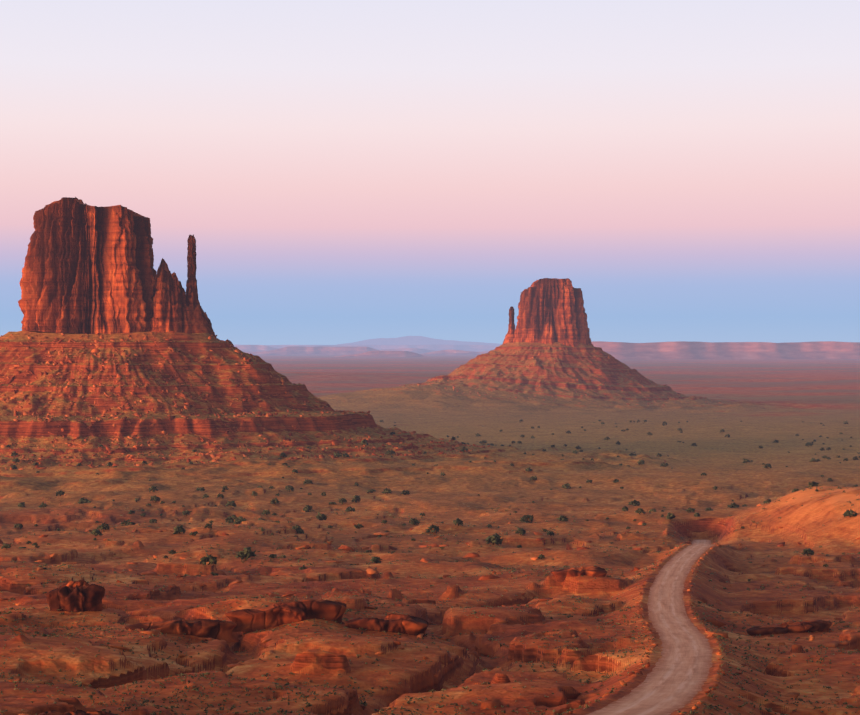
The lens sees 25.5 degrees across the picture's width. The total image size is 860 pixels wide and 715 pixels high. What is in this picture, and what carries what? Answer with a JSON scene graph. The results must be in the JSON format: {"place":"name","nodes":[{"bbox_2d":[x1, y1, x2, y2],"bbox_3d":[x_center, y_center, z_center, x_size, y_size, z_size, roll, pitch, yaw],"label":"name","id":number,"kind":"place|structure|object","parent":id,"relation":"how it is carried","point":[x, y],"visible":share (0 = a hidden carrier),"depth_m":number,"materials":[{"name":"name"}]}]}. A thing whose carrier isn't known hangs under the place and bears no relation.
{"place":"outdoors","nodes":[
{"label":"outdoors","id":0,"kind":"place"},
{"bbox_2d":[18,197,156,333],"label":"butte","id":1,"kind":"object","parent":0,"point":[87,269],"visible":0.92,"depth_m":2212.97,"materials":[{"name":"stone"}]},
{"bbox_2d":[337,336,501,345],"bbox_3d":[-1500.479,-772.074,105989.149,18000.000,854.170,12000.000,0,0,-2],"label":"mountain","id":2,"kind":"structure","parent":0,"point":[413,340],"depth_m":103077.76,"materials":[{"name":"stone"}]},
{"bbox_2d":[0,351,859,714],"bbox_3d":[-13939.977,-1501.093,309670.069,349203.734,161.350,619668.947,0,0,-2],"label":"terrain","id":3,"kind":"structure","parent":0,"point":[322,657],"depth_m":872.43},
{"bbox_2d":[46,579,104,611],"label":"outcrop rock","id":4,"kind":"object","parent":3,"relation":"on","point":[82,595],"visible":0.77,"depth_m":530.87,"materials":[{"name":"stone"}]},
{"bbox_2d":[39,710,116,714],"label":"outcrop rock","id":5,"kind":"object","parent":3,"relation":"on","point":[77,712],"visible":1,"depth_m":255.58,"materials":[{"name":"stone"}]},
{"bbox_2d":[125,619,239,642],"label":"outcrop rock","id":6,"kind":"object","parent":3,"relation":"on","point":[214,629],"visible":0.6,"depth_m":482.78,"materials":[{"name":"stone"}]},
{"bbox_2d":[225,599,346,631],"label":"outcrop rock","id":7,"kind":"object","parent":3,"relation":"on","point":[259,619],"visible":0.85,"depth_m":494.90,"materials":[{"name":"stone"}]},
{"bbox_2d":[0,331,698,504],"bbox_3d":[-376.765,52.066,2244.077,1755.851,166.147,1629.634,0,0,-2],"label":"talus slope","id":8,"kind":"structure","parent":3,"relation":"on","point":[258,471],"depth_m":2054.03,"materials":[{"name":"brown stone"}]},
{"bbox_2d":[149,258,191,333],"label":"rock pinnacle","id":9,"kind":"object","parent":8,"relation":"on","point":[170,312],"visible":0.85,"depth_m":2217.85,"materials":[{"name":"stone"}]},
{"bbox_2d":[186,235,210,333],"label":"rock spire","id":10,"kind":"structure","parent":8,"relation":"on","point":[197,319],"depth_m":2242.88,"materials":[{"name":"stone"}]},
{"bbox_2d":[200,306,214,335],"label":"rock spire","id":11,"kind":"structure","parent":8,"relation":"on","point":[208,323],"depth_m":2240.57,"materials":[{"name":"stone"}]},
{"bbox_2d":[0,331,489,469],"bbox_3d":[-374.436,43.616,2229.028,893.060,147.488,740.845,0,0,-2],"label":"boulders","id":12,"kind":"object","parent":8,"relation":"on","point":[105,411],"visible":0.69,"depth_m":2082.57,"materials":[{"name":"stone"}]},
{"bbox_2d":[235,345,490,352],"bbox_3d":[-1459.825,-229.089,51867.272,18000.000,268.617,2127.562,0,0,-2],"label":"hills","id":13,"kind":"structure","parent":3,"relation":"on","point":[253,348],"depth_m":51682.77,"materials":[{"name":"stone"}]},
{"bbox_2d":[242,346,488,354],"bbox_3d":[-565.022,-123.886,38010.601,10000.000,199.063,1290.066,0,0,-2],"label":"distant mesa","id":14,"kind":"structure","parent":3,"relation":"on","point":[302,350],"depth_m":37757.55,"materials":[{"name":"stone"}]},
{"bbox_2d":[234,345,498,351],"bbox_3d":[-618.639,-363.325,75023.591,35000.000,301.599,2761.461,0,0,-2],"label":"distant mesa","id":15,"kind":"structure","parent":3,"relation":"on","point":[480,348],"depth_m":74571.23,"materials":[{"name":"stone"}]},
{"bbox_2d":[333,351,428,356],"bbox_3d":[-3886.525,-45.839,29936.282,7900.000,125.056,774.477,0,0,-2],"label":"hill","id":16,"kind":"structure","parent":3,"relation":"on","point":[389,354],"depth_m":29851.09,"materials":[{"name":"stone"}]},
{"bbox_2d":[345,613,428,636],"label":"outcrop rock","id":17,"kind":"object","parent":3,"relation":"on","point":[403,624],"visible":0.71,"depth_m":492.84,"materials":[{"name":"stone"}]},
{"bbox_2d":[0,562,859,714],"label":"grass tufts","id":18,"kind":"object","parent":3,"relation":"on","point":[447,695],"depth_m":434.02,"materials":[{"name":"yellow plant"}]},
{"bbox_2d":[0,485,859,714],"bbox_3d":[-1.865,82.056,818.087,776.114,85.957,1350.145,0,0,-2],"label":"shrubs","id":19,"kind":"object","parent":3,"relation":"on","point":[373,662],"visible":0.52,"depth_m":712.01,"materials":[{"name":"green plant"}]},
{"bbox_2d":[0,504,859,714],"bbox_3d":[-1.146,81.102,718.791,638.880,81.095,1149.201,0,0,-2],"label":"rocks","id":20,"kind":"object","parent":3,"relation":"on","point":[498,703],"visible":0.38,"depth_m":658.72,"materials":[{"name":"stone"}]},
{"bbox_2d":[6,423,854,567],"bbox_3d":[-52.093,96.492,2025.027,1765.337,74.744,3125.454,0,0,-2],"label":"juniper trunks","id":21,"kind":"object","parent":3,"relation":"on","point":[405,493],"visible":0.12,"depth_m":1498.56,"materials":[{"name":"brown plant"}]},
{"bbox_2d":[2,419,859,636],"bbox_3d":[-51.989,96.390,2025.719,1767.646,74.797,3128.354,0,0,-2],"label":"shrubs","id":22,"kind":"object","parent":3,"relation":"on","point":[495,539],"visible":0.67,"depth_m":1429.74,"materials":[{"name":"green plant"}]},
{"bbox_2d":[317,342,839,413],"bbox_3d":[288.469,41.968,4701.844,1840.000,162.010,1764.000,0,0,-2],"label":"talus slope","id":23,"kind":"structure","parent":3,"relation":"on","point":[416,395],"depth_m":4451.19,"materials":[{"name":"brown stone"}]},
{"bbox_2d":[503,306,514,343],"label":"rock spire","id":24,"kind":"structure","parent":23,"relation":"on","point":[509,336],"depth_m":4692.51,"materials":[{"name":"stone"}]},
{"bbox_2d":[512,278,592,346],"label":"butte","id":25,"kind":"object","parent":23,"relation":"on","point":[551,311],"visible":1,"depth_m":4649.60,"materials":[{"name":"stone"}]},
{"bbox_2d":[400,344,732,405],"bbox_3d":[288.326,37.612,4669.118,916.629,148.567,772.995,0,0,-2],"label":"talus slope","id":26,"kind":"structure","parent":23,"relation":"on","point":[550,381],"depth_m":4498.63,"materials":[{"name":"stone"}]},
{"bbox_2d":[551,566,606,581],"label":"outcrop rock","id":27,"kind":"object","parent":3,"relation":"on","point":[561,575],"visible":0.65,"depth_m":706.89,"materials":[{"name":"stone"}]},
{"bbox_2d":[569,538,726,714],"bbox_3d":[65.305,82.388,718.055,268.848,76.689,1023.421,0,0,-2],"label":"roadside rocks","id":28,"kind":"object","parent":3,"relation":"on","point":[622,682],"visible":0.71,"depth_m":457.89,"materials":[{"name":"stone"}]},
{"bbox_2d":[591,341,859,359],"bbox_3d":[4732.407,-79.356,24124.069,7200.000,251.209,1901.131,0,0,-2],"label":"distant mesa","id":29,"kind":"structure","parent":3,"relation":"on","point":[729,350],"depth_m":23819.02,"materials":[{"name":"stone"}]},
{"bbox_2d":[746,620,831,635],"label":"outcrop rock","id":30,"kind":"object","parent":3,"relation":"on","point":[806,626],"visible":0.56,"depth_m":563.44,"materials":[{"name":"stone"}]},
{"bbox_2d":[0,0,859,344],"label":"sky","id":31,"kind":"structure","parent":0,"point":[338,171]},
{"bbox_2d":[586,540,713,714],"bbox_3d":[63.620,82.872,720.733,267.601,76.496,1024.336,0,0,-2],"label":"road","id":32,"kind":"structure","parent":0,"point":[675,679],"depth_m":432.75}
]}

